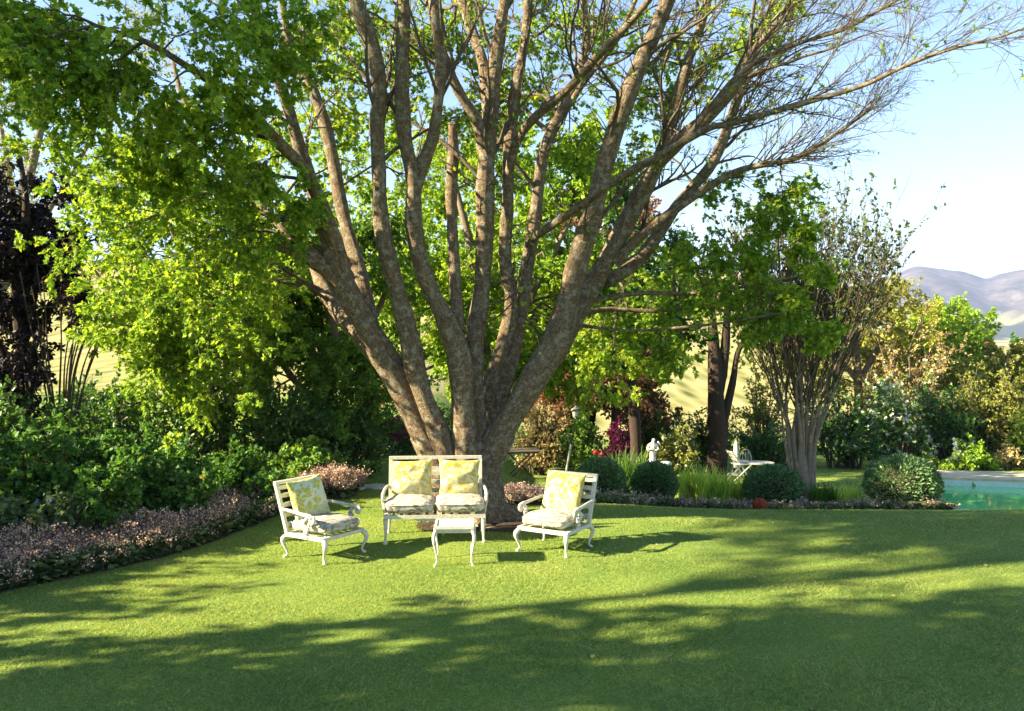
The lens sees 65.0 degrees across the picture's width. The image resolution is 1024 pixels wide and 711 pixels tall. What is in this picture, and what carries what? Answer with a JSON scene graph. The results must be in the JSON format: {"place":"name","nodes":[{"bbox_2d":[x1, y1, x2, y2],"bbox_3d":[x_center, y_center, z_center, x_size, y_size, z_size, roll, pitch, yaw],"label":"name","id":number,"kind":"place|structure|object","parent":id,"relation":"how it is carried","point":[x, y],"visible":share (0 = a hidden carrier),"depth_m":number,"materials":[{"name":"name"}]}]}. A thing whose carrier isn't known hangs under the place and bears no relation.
{"place":"outdoors","nodes":[
{"label":"outdoors","id":0,"kind":"place"},
{"bbox_2d":[0,262,1023,710],"bbox_3d":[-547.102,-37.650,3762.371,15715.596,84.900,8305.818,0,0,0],"label":"ground","id":1,"kind":"structure","parent":0,"point":[688,392],"depth_m":5.93,"materials":[{"name":"plant"}]},
{"bbox_2d":[36,370,134,438],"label":"evergreen shrub","id":2,"kind":"object","parent":1,"relation":"on","point":[88,396],"visible":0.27,"depth_m":16.37,"materials":[{"name":"green plant"}]},
{"bbox_2d":[0,0,192,313],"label":"pale tree","id":3,"kind":"object","parent":1,"relation":"on","point":[34,155],"visible":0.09,"depth_m":18.93,"materials":[{"name":"green plant"}]},
{"bbox_2d":[0,507,292,592],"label":"soil bed","id":4,"kind":"object","parent":1,"relation":"on","point":[63,577],"visible":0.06,"depth_m":7.34,"materials":[{"name":"soil"}]},
{"bbox_2d":[0,444,18,467],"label":"leafy perennial","id":5,"kind":"object","parent":4,"relation":"on","point":[6,452],"visible":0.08,"depth_m":8.18,"materials":[{"name":"green plant"}]},
{"bbox_2d":[0,493,50,543],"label":"leafy perennial","id":6,"kind":"object","parent":4,"relation":"on","point":[13,513],"visible":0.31,"depth_m":7.28,"materials":[{"name":"green plant"}]},
{"bbox_2d":[0,412,84,507],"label":"leafy perennial","id":7,"kind":"object","parent":4,"relation":"on","point":[39,477],"visible":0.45,"depth_m":7.86,"materials":[{"name":"green plant"}]},
{"bbox_2d":[0,374,87,474],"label":"evergreen shrub","id":8,"kind":"object","parent":4,"relation":"on","point":[13,412],"visible":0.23,"depth_m":11.61,"materials":[{"name":"green plant"}]},
{"bbox_2d":[0,152,108,422],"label":"purple tree","id":9,"kind":"object","parent":4,"relation":"on","point":[27,220],"visible":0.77,"depth_m":12.33,"materials":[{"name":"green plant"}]},
{"bbox_2d":[16,484,99,538],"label":"leafy perennial","id":10,"kind":"object","parent":4,"relation":"on","point":[61,507],"visible":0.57,"depth_m":7.46,"materials":[{"name":"green plant"}]},
{"bbox_2d":[20,246,121,424],"bbox_3d":[-6.504,0.158,12.260,1.826,3.664,0.836,0,0,0],"label":"bare shrub","id":11,"kind":"object","parent":4,"relation":"on","point":[67,394],"visible":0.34,"depth_m":12.26,"materials":[{"name":"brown plant"}]},
{"bbox_2d":[46,422,134,484],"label":"leafy perennial","id":12,"kind":"object","parent":4,"relation":"on","point":[86,455],"visible":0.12,"depth_m":8.82,"materials":[{"name":"green plant"}]},
{"bbox_2d":[48,384,167,459],"bbox_3d":[-5.885,1.170,11.999,1.905,1.578,1.644,0,0,-42],"label":"evergreen shrub","id":13,"kind":"object","parent":4,"relation":"on","point":[113,420],"visible":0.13,"depth_m":11.76,"materials":[{"name":"green plant"}]},
{"bbox_2d":[72,452,148,531],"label":"leafy perennial","id":14,"kind":"object","parent":4,"relation":"on","point":[113,490],"visible":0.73,"depth_m":7.78,"materials":[{"name":"green plant"}]},
{"bbox_2d":[81,421,178,514],"bbox_3d":[-4.151,1.324,8.782,1.045,1.216,0.944,0,0,-36],"label":"leafy perennial","id":15,"kind":"object","parent":4,"relation":"on","point":[149,470],"visible":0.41,"depth_m":8.70,"materials":[{"name":"green plant"}]},
{"bbox_2d":[0,471,299,588],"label":"ground cover","id":16,"kind":"object","parent":4,"relation":"on","point":[40,569],"depth_m":7.42,"materials":[{"name":"plant"}]},
{"bbox_2d":[155,431,184,451],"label":"leafy perennial","id":17,"kind":"object","parent":4,"relation":"on","point":[169,438],"visible":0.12,"depth_m":11.06,"materials":[{"name":"green plant"}]},
{"bbox_2d":[139,429,218,497],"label":"leafy perennial","id":18,"kind":"object","parent":4,"relation":"on","point":[180,455],"visible":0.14,"depth_m":9.40,"materials":[{"name":"green plant"}]},
{"bbox_2d":[157,465,220,518],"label":"leafy perennial","id":19,"kind":"object","parent":4,"relation":"on","point":[198,489],"visible":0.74,"depth_m":8.64,"materials":[{"name":"green plant"}]},
{"bbox_2d":[123,368,262,465],"bbox_3d":[-4.843,0.996,11.943,1.901,1.920,1.975,0,0,13],"label":"evergreen shrub","id":20,"kind":"object","parent":4,"relation":"on","point":[213,441],"visible":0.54,"depth_m":11.84,"materials":[{"name":"green plant"}]},
{"bbox_2d":[200,455,241,494],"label":"strappy plant","id":21,"kind":"object","parent":4,"relation":"on","point":[222,481],"visible":0.14,"depth_m":9.87,"materials":[{"name":"green plant"}]},
{"bbox_2d":[201,434,277,493],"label":"leafy perennial","id":22,"kind":"object","parent":4,"relation":"on","point":[250,464],"visible":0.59,"depth_m":10.02,"materials":[{"name":"green plant"}]},
{"bbox_2d":[241,466,289,512],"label":"leafy perennial","id":23,"kind":"object","parent":4,"relation":"on","point":[264,479],"visible":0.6,"depth_m":9.64,"materials":[{"name":"green plant"}]},
{"bbox_2d":[225,371,352,470],"bbox_3d":[-3.436,1.096,12.289,2.071,1.722,1.855,0,0,0],"label":"evergreen shrub","id":24,"kind":"object","parent":4,"relation":"on","point":[294,421],"visible":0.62,"depth_m":11.89,"materials":[{"name":"green plant"}]},
{"bbox_2d":[267,434,348,478],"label":"leafy perennial","id":25,"kind":"object","parent":4,"relation":"on","point":[304,455],"visible":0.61,"depth_m":11.24,"materials":[{"name":"green plant"}]},
{"bbox_2d":[64,142,351,458],"bbox_3d":[-4.500,-0.652,11.875,4.513,5.701,2.774,0,0,0],"label":"leafy tree","id":26,"kind":"object","parent":1,"relation":"on","point":[140,334],"visible":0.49,"depth_m":11.36,"materials":[{"name":"green plant"}]},
{"bbox_2d":[273,474,368,564],"bbox_3d":[-1.841,1.564,7.732,0.715,0.714,0.645,0,0,32],"label":"garden armchair","id":27,"kind":"object","parent":1,"relation":"on","point":[278,487],"visible":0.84,"depth_m":7.63,"materials":[{"name":"white paint"}]},
{"bbox_2d":[291,513,359,533],"bbox_3d":[-1.780,1.597,7.694,0.522,0.144,0.502,0,0,32],"label":"seat cushion","id":28,"kind":"object","parent":27,"relation":"on","point":[327,523],"visible":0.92,"depth_m":7.54,"materials":[{"name":"white fabric"}]},
{"bbox_2d":[286,473,329,520],"bbox_3d":[-1.972,1.385,7.796,0.166,0.410,0.440,-20,-7,32],"label":"throw pillow","id":29,"kind":"object","parent":28,"relation":"on","point":[307,495],"visible":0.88,"depth_m":7.72,"materials":[{"name":"yellow fabric"}]},
{"bbox_2d":[211,179,440,463],"bbox_3d":[-3.182,-0.297,13.473,4.070,5.186,3.442,0,0,0],"label":"leafy tree","id":30,"kind":"object","parent":1,"relation":"on","point":[334,359],"visible":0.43,"depth_m":12.96,"materials":[{"name":"green plant"}]},
{"bbox_2d":[290,461,372,499],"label":"ground cover","id":31,"kind":"object","parent":1,"relation":"on","point":[321,472],"depth_m":10.71,"materials":[{"name":"plant"}]},
{"bbox_2d":[318,391,397,466],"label":"evergreen shrub","id":32,"kind":"object","parent":1,"relation":"on","point":[358,419],"visible":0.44,"depth_m":12.99,"materials":[{"name":"green plant"}]},
{"bbox_2d":[347,459,380,477],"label":"leafy perennial","id":33,"kind":"object","parent":1,"relation":"on","point":[354,463],"visible":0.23,"depth_m":12.57,"materials":[{"name":"green plant"}]},
{"bbox_2d":[365,404,405,453],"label":"evergreen shrub","id":34,"kind":"object","parent":1,"relation":"on","point":[385,433],"visible":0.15,"depth_m":15.22,"materials":[{"name":"green plant"}]},
{"bbox_2d":[381,415,416,460],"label":"flowering shrub","id":35,"kind":"object","parent":1,"relation":"on","point":[404,446],"visible":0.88,"depth_m":14.19,"materials":[{"name":"green plant"}]},
{"bbox_2d":[393,397,450,428],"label":"evergreen shrub","id":36,"kind":"object","parent":1,"relation":"on","point":[448,419],"visible":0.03,"depth_m":16.89,"materials":[{"name":"green plant"}]},
{"bbox_2d":[381,455,487,544],"bbox_3d":[-0.803,1.494,8.410,1.099,0.813,0.646,0,0,-5],"label":"garden loveseat","id":37,"kind":"object","parent":1,"relation":"on","point":[481,515],"visible":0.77,"depth_m":8.30,"materials":[{"name":"white paint"}]},
{"bbox_2d":[384,494,434,513],"bbox_3d":[-1.055,1.527,8.335,0.516,0.164,0.542,0,0,-5],"label":"seat cushion","id":38,"kind":"object","parent":37,"relation":"on","point":[407,503],"visible":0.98,"depth_m":8.10,"materials":[{"name":"white fabric"}]},
{"bbox_2d":[390,459,432,495],"bbox_3d":[-1.062,1.305,8.514,0.450,0.400,0.165,-2,-10,-5],"label":"throw pillow","id":39,"kind":"object","parent":38,"relation":"on","point":[411,477],"visible":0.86,"depth_m":8.46,"materials":[{"name":"yellow fabric"}]},
{"bbox_2d":[435,493,484,512],"bbox_3d":[-0.543,1.528,8.376,0.516,0.160,0.542,0,0,-5],"label":"seat cushion","id":40,"kind":"object","parent":37,"relation":"on","point":[461,503],"visible":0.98,"depth_m":8.14,"materials":[{"name":"white fabric"}]},
{"bbox_2d":[438,459,479,494],"bbox_3d":[-0.564,1.305,8.554,0.440,0.400,0.172,2,-10,-5],"label":"throw pillow","id":41,"kind":"object","parent":40,"relation":"on","point":[458,477],"visible":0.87,"depth_m":8.50,"materials":[{"name":"yellow fabric"}]},
{"bbox_2d":[324,180,550,390],"bbox_3d":[-2.091,-1.521,26.623,8.648,10.230,6.474,0,0,0],"label":"leafy tree","id":42,"kind":"object","parent":1,"relation":"on","point":[440,226],"visible":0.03,"depth_m":25.61,"materials":[{"name":"green plant"}]},
{"bbox_2d":[432,518,475,566],"bbox_3d":[-0.530,1.722,7.399,0.397,0.367,0.396,0,0,-3],"label":"side table","id":43,"kind":"object","parent":1,"relation":"on","point":[464,525],"visible":1,"depth_m":7.24,"materials":[{"name":"white paint"}]},
{"bbox_2d":[405,511,529,531],"bbox_3d":[-0.421,1.898,9.461,1.732,0.027,1.675,0,0,0],"label":"soil ring","id":44,"kind":"object","parent":1,"relation":"on","point":[505,526],"visible":0.16,"depth_m":8.93,"materials":[{"name":"soil"}]},
{"bbox_2d":[339,98,659,432],"bbox_3d":[-0.446,-1.461,16.503,7.020,8.149,4.745,0,0,0],"label":"leafy tree","id":45,"kind":"object","parent":1,"relation":"on","point":[554,257],"visible":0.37,"depth_m":15.63,"materials":[{"name":"green plant"}]},
{"bbox_2d":[0,0,1023,528],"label":"spreading tree","id":46,"kind":"object","parent":1,"relation":"on","point":[490,408],"visible":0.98,"depth_m":9.04,"materials":[{"name":"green plant"}]},
{"bbox_2d":[508,448,540,479],"bbox_3d":[0.236,2.884,21.300,0.980,0.783,0.780,0,0,-7],"label":"folding table","id":47,"kind":"object","parent":1,"relation":"on","point":[528,451],"visible":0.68,"depth_m":21.08,"materials":[{"name":"brown wood"}]},
{"bbox_2d":[504,480,545,503],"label":"ground cover","id":48,"kind":"object","parent":1,"relation":"on","point":[516,489],"depth_m":10.44,"materials":[{"name":"plant"}]},
{"bbox_2d":[49,481,1018,709],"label":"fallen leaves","id":49,"kind":"object","parent":1,"relation":"on","point":[592,655],"visible":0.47,"depth_m":6.31,"materials":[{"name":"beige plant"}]},
{"bbox_2d":[506,416,573,469],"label":"dark shrub","id":50,"kind":"object","parent":1,"relation":"on","point":[561,445],"visible":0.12,"depth_m":24.10,"materials":[{"name":"brown plant"}]},
{"bbox_2d":[511,400,572,474],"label":"tan shrub","id":51,"kind":"object","parent":1,"relation":"on","point":[541,435],"visible":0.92,"depth_m":22.80,"materials":[{"name":"brown plant"}]},
{"bbox_2d":[513,470,597,557],"bbox_3d":[0.449,1.546,7.911,0.645,0.714,0.715,0,0,32],"label":"garden armchair","id":52,"kind":"object","parent":1,"relation":"on","point":[579,525],"visible":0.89,"depth_m":7.87,"materials":[{"name":"white paint"}]},
{"bbox_2d":[522,508,585,528],"bbox_3d":[0.411,1.582,7.850,0.502,0.144,0.522,0,0,32],"label":"seat cushion","id":53,"kind":"object","parent":52,"relation":"on","point":[556,518],"visible":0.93,"depth_m":7.67,"materials":[{"name":"white fabric"}]},
{"bbox_2d":[541,469,585,509],"bbox_3d":[0.513,1.367,8.042,0.440,0.410,0.164,3,-15,32],"label":"throw pillow","id":54,"kind":"object","parent":53,"relation":"on","point":[563,490],"visible":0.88,"depth_m":7.98,"materials":[{"name":"yellow fabric"}]},
{"bbox_2d":[529,416,609,469],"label":"dark shrub","id":55,"kind":"object","parent":1,"relation":"on","point":[561,440],"visible":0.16,"depth_m":25.12,"materials":[{"name":"brown plant"}]},
{"bbox_2d":[565,406,578,470],"bbox_3d":[1.690,2.406,22.300,0.472,2.039,0.285,0,0,0],"label":"garden lantern","id":56,"kind":"object","parent":1,"relation":"on","point":[570,447],"visible":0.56,"depth_m":22.27,"materials":[{"name":"white metal"}]},
{"bbox_2d":[557,412,608,471],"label":"lime shrub","id":57,"kind":"object","parent":1,"relation":"on","point":[583,442],"visible":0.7,"depth_m":22.73,"materials":[{"name":"green plant"}]},
{"bbox_2d":[523,305,682,443],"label":"copper tree","id":58,"kind":"object","parent":1,"relation":"on","point":[649,388],"visible":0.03,"depth_m":24.61,"materials":[{"name":"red plant"}]},
{"bbox_2d":[512,188,693,433],"bbox_3d":[3.306,-1.286,31.170,8.639,10.452,6.912,0,0,0],"label":"leafy tree","id":59,"kind":"object","parent":1,"relation":"on","point":[544,236],"depth_m":30.50,"materials":[{"name":"green plant"}]},
{"bbox_2d":[547,189,661,442],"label":"copper tree","id":60,"kind":"object","parent":1,"relation":"on","point":[615,412],"visible":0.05,"depth_m":23.10,"materials":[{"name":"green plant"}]},
{"bbox_2d":[596,415,642,464],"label":"magenta shrub","id":61,"kind":"object","parent":1,"relation":"on","point":[613,446],"visible":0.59,"depth_m":21.83,"materials":[{"name":"purple plant"}]},
{"bbox_2d":[597,442,650,493],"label":"strappy plant","id":62,"kind":"object","parent":1,"relation":"on","point":[629,469],"visible":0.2,"depth_m":18.23,"materials":[{"name":"green plant"}]},
{"bbox_2d":[536,163,717,464],"bbox_3d":[2.692,-0.717,19.652,4.895,8.197,3.955,0,0,0],"label":"leafy tree","id":63,"kind":"object","parent":1,"relation":"on","point":[652,262],"visible":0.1,"depth_m":19.50,"materials":[{"name":"green plant"}]},
{"bbox_2d":[621,383,692,460],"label":"dark shrub","id":64,"kind":"object","parent":1,"relation":"on","point":[650,433],"visible":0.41,"depth_m":24.58,"materials":[{"name":"green plant"}]},
{"bbox_2d":[647,439,671,465],"bbox_3d":[3.401,2.608,18.625,0.640,1.374,0.390,0,0,0],"label":"garden statue","id":65,"kind":"object","parent":1,"relation":"on","point":[652,445],"visible":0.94,"depth_m":18.55,"materials":[{"name":"white stone"}]},
{"bbox_2d":[644,421,706,481],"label":"variegated shrub","id":66,"kind":"object","parent":1,"relation":"on","point":[680,458],"visible":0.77,"depth_m":20.32,"materials":[{"name":"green plant"}]},
{"bbox_2d":[509,501,896,509],"bbox_3d":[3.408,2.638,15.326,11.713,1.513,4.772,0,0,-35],"label":"soil bed","id":67,"kind":"object","parent":1,"relation":"on","point":[532,503],"visible":0.02,"depth_m":10.35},
{"bbox_2d":[575,455,627,493],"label":"clipped bush","id":68,"kind":"object","parent":67,"relation":"on","point":[610,472],"visible":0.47,"depth_m":14.73,"materials":[{"name":"green plant"}]},
{"bbox_2d":[628,460,679,504],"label":"clipped bush","id":69,"kind":"object","parent":67,"relation":"on","point":[649,477],"visible":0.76,"depth_m":15.93,"materials":[{"name":"green plant"}]},
{"bbox_2d":[675,463,719,499],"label":"strappy plant","id":70,"kind":"object","parent":67,"relation":"on","point":[685,485],"visible":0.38,"depth_m":17.08,"materials":[{"name":"green plant"}]},
{"bbox_2d":[683,462,741,500],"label":"strappy plant","id":71,"kind":"object","parent":67,"relation":"on","point":[712,487],"visible":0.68,"depth_m":16.77,"materials":[{"name":"green plant"}]},
{"bbox_2d":[716,471,748,501],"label":"strappy plant","id":72,"kind":"object","parent":67,"relation":"on","point":[737,493],"visible":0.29,"depth_m":17.28,"materials":[{"name":"green plant"}]},
{"bbox_2d":[752,498,767,509],"bbox_3d":[4.725,2.844,15.300,0.288,0.272,0.288,0,0,0],"label":"terracotta ball","id":73,"kind":"object","parent":67,"relation":"on","point":[760,503],"visible":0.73,"depth_m":15.20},
{"bbox_2d":[741,462,806,502],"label":"clipped bush","id":74,"kind":"object","parent":67,"relation":"on","point":[768,482],"visible":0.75,"depth_m":16.66,"materials":[{"name":"green plant"}]},
{"bbox_2d":[670,156,945,502],"bbox_3d":[6.093,-0.435,17.401,5.794,7.670,4.672,0,0,0],"label":"vase shaped tree","id":75,"kind":"object","parent":67,"relation":"on","point":[801,438],"visible":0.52,"depth_m":16.62,"materials":[{"name":"green plant"}]},
{"bbox_2d":[805,480,840,502],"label":"strappy plant","id":76,"kind":"object","parent":67,"relation":"on","point":[820,494],"visible":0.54,"depth_m":16.50,"materials":[{"name":"green plant"}]},
{"bbox_2d":[822,481,870,506],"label":"strappy plant","id":77,"kind":"object","parent":67,"relation":"on","point":[849,494],"visible":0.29,"depth_m":16.91,"materials":[{"name":"green plant"}]},
{"bbox_2d":[861,452,945,502],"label":"clipped bush","id":78,"kind":"object","parent":67,"relation":"on","point":[908,479],"visible":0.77,"depth_m":16.60,"materials":[{"name":"green plant"}]},
{"bbox_2d":[679,406,742,470],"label":"dark shrub","id":79,"kind":"object","parent":1,"relation":"on","point":[701,437],"visible":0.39,"depth_m":24.40,"materials":[{"name":"green plant"}]},
{"bbox_2d":[726,450,751,480],"bbox_3d":[6.210,3.004,21.997,0.585,0.820,0.430,0,0,-10],"label":"folding chair","id":80,"kind":"object","parent":1,"relation":"on","point":[732,455],"visible":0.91,"depth_m":21.93,"materials":[{"name":"white paint"}]},
{"bbox_2d":[691,225,787,474],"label":"dark tree","id":81,"kind":"object","parent":1,"relation":"on","point":[719,410],"visible":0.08,"depth_m":23.84,"materials":[{"name":"brown plant"}]},
{"bbox_2d":[727,419,787,470],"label":"dark shrub","id":82,"kind":"object","parent":1,"relation":"on","point":[766,447],"visible":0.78,"depth_m":25.23,"materials":[{"name":"green plant"}]},
{"bbox_2d":[730,367,790,466],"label":"olive shrub","id":83,"kind":"object","parent":1,"relation":"on","point":[756,416],"visible":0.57,"depth_m":26.95,"materials":[{"name":"green plant"}]},
{"bbox_2d":[581,487,961,509],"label":"ground cover","id":84,"kind":"object","parent":1,"relation":"on","point":[723,505],"depth_m":15.61,"materials":[{"name":"plant"}]},
{"bbox_2d":[738,260,945,429],"bbox_3d":[13.813,0.259,32.881,10.195,8.248,6.638,0,0,0],"label":"twiggy tree","id":85,"kind":"object","parent":1,"relation":"on","point":[868,356],"visible":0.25,"depth_m":32.04,"materials":[{"name":"green plant"}]},
{"bbox_2d":[804,371,894,468],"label":"flowering shrub","id":86,"kind":"object","parent":1,"relation":"on","point":[845,435],"visible":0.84,"depth_m":26.14,"materials":[{"name":"green plant"}]},
{"bbox_2d":[830,314,941,448],"bbox_3d":[16.703,0.963,36.413,4.814,6.533,4.251,0,0,0],"label":"tan shrub","id":87,"kind":"object","parent":1,"relation":"on","point":[868,375],"visible":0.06,"depth_m":35.80,"materials":[{"name":"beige plant"}]},
{"bbox_2d":[856,358,939,465],"bbox_3d":[12.735,1.935,27.137,3.419,3.678,2.538,0,0,0],"label":"flowering shrub","id":88,"kind":"object","parent":1,"relation":"on","point":[899,414],"visible":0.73,"depth_m":26.84,"materials":[{"name":"green plant"}]},
{"bbox_2d":[844,302,971,457],"bbox_3d":[15.249,0.947,31.232,5.115,6.065,4.294,0,0,12],"label":"tan shrub","id":89,"kind":"object","parent":1,"relation":"on","point":[939,369],"visible":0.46,"depth_m":30.72,"materials":[{"name":"beige plant"}]},
{"bbox_2d":[880,291,1002,399],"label":"yellow green tree","id":90,"kind":"object","parent":1,"relation":"on","point":[961,322],"visible":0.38,"depth_m":33.99,"materials":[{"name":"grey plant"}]},
{"bbox_2d":[925,453,961,469],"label":"border plant","id":91,"kind":"object","parent":1,"relation":"on","point":[943,465],"visible":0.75,"depth_m":25.50,"materials":[{"name":"green plant"}]},
{"bbox_2d":[902,382,988,464],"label":"dark shrub","id":92,"kind":"object","parent":1,"relation":"on","point":[946,429],"visible":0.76,"depth_m":27.14,"materials":[{"name":"green plant"}]},
{"bbox_2d":[946,438,977,469],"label":"border plant","id":93,"kind":"object","parent":1,"relation":"on","point":[958,444],"visible":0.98,"depth_m":25.23,"materials":[{"name":"green plant"}]},
{"bbox_2d":[952,432,991,470],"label":"border plant","id":94,"kind":"object","parent":1,"relation":"on","point":[980,455],"visible":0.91,"depth_m":25.09,"materials":[{"name":"green plant"}]},
{"bbox_2d":[929,360,1023,456],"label":"olive shrub","id":95,"kind":"object","parent":1,"relation":"on","point":[984,406],"visible":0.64,"depth_m":27.20,"materials":[{"name":"green plant"}]},
{"bbox_2d":[929,349,1023,455],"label":"olive shrub","id":96,"kind":"object","parent":1,"relation":"on","point":[945,379],"visible":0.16,"depth_m":31.37,"materials":[{"name":"green plant"}]},
{"bbox_2d":[935,480,1023,487],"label":"pool basin","id":97,"kind":"object","parent":1,"relation":"in","point":[985,483],"depth_m":21.68,"materials":[{"name":"tile"}]},
{"bbox_2d":[953,337,1023,399],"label":"yellow green tree","id":98,"kind":"object","parent":1,"relation":"on","point":[1016,347],"visible":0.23,"depth_m":34.71,"materials":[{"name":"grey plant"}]},
{"bbox_2d":[976,454,1000,470],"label":"border plant","id":99,"kind":"object","parent":1,"relation":"on","point":[993,465],"visible":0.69,"depth_m":25.32,"materials":[{"name":"green plant"}]},
{"bbox_2d":[984,369,1023,456],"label":"olive shrub","id":100,"kind":"object","parent":1,"relation":"on","point":[1017,397],"visible":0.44,"depth_m":27.35,"materials":[{"name":"green plant"}]},
{"bbox_2d":[992,440,1023,469],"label":"border plant","id":101,"kind":"object","parent":1,"relation":"on","point":[1013,457],"visible":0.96,"depth_m":25.44,"materials":[{"name":"beige plant"}]},
{"bbox_2d":[1003,407,1023,454],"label":"green shrub","id":102,"kind":"object","parent":1,"relation":"on","point":[1020,425],"visible":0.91,"depth_m":26.17,"materials":[{"name":"green plant"}]},
{"bbox_2d":[0,0,1023,288],"label":"sky","id":103,"kind":"structure","parent":0,"point":[970,138],"materials":[{"name":"blue"}]},
{"bbox_2d":[826,266,1023,339],"bbox_3d":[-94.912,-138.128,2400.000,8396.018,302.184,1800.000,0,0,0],"label":"mountains","id":104,"kind":"structure","parent":0,"point":[1003,294],"depth_m":2289.32,"materials":[{"name":"stone"}]},
{"bbox_2d":[874,469,1023,509],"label":"pool paving","id":105,"kind":"structure","parent":0,"point":[982,475],"depth_m":22.27,"materials":[{"name":"stone"}]},
{"bbox_2d":[934,485,1023,509],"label":"pool water","id":106,"kind":"structure","parent":0,"point":[981,498],"depth_m":20.03,"materials":[{"name":"liquid"}]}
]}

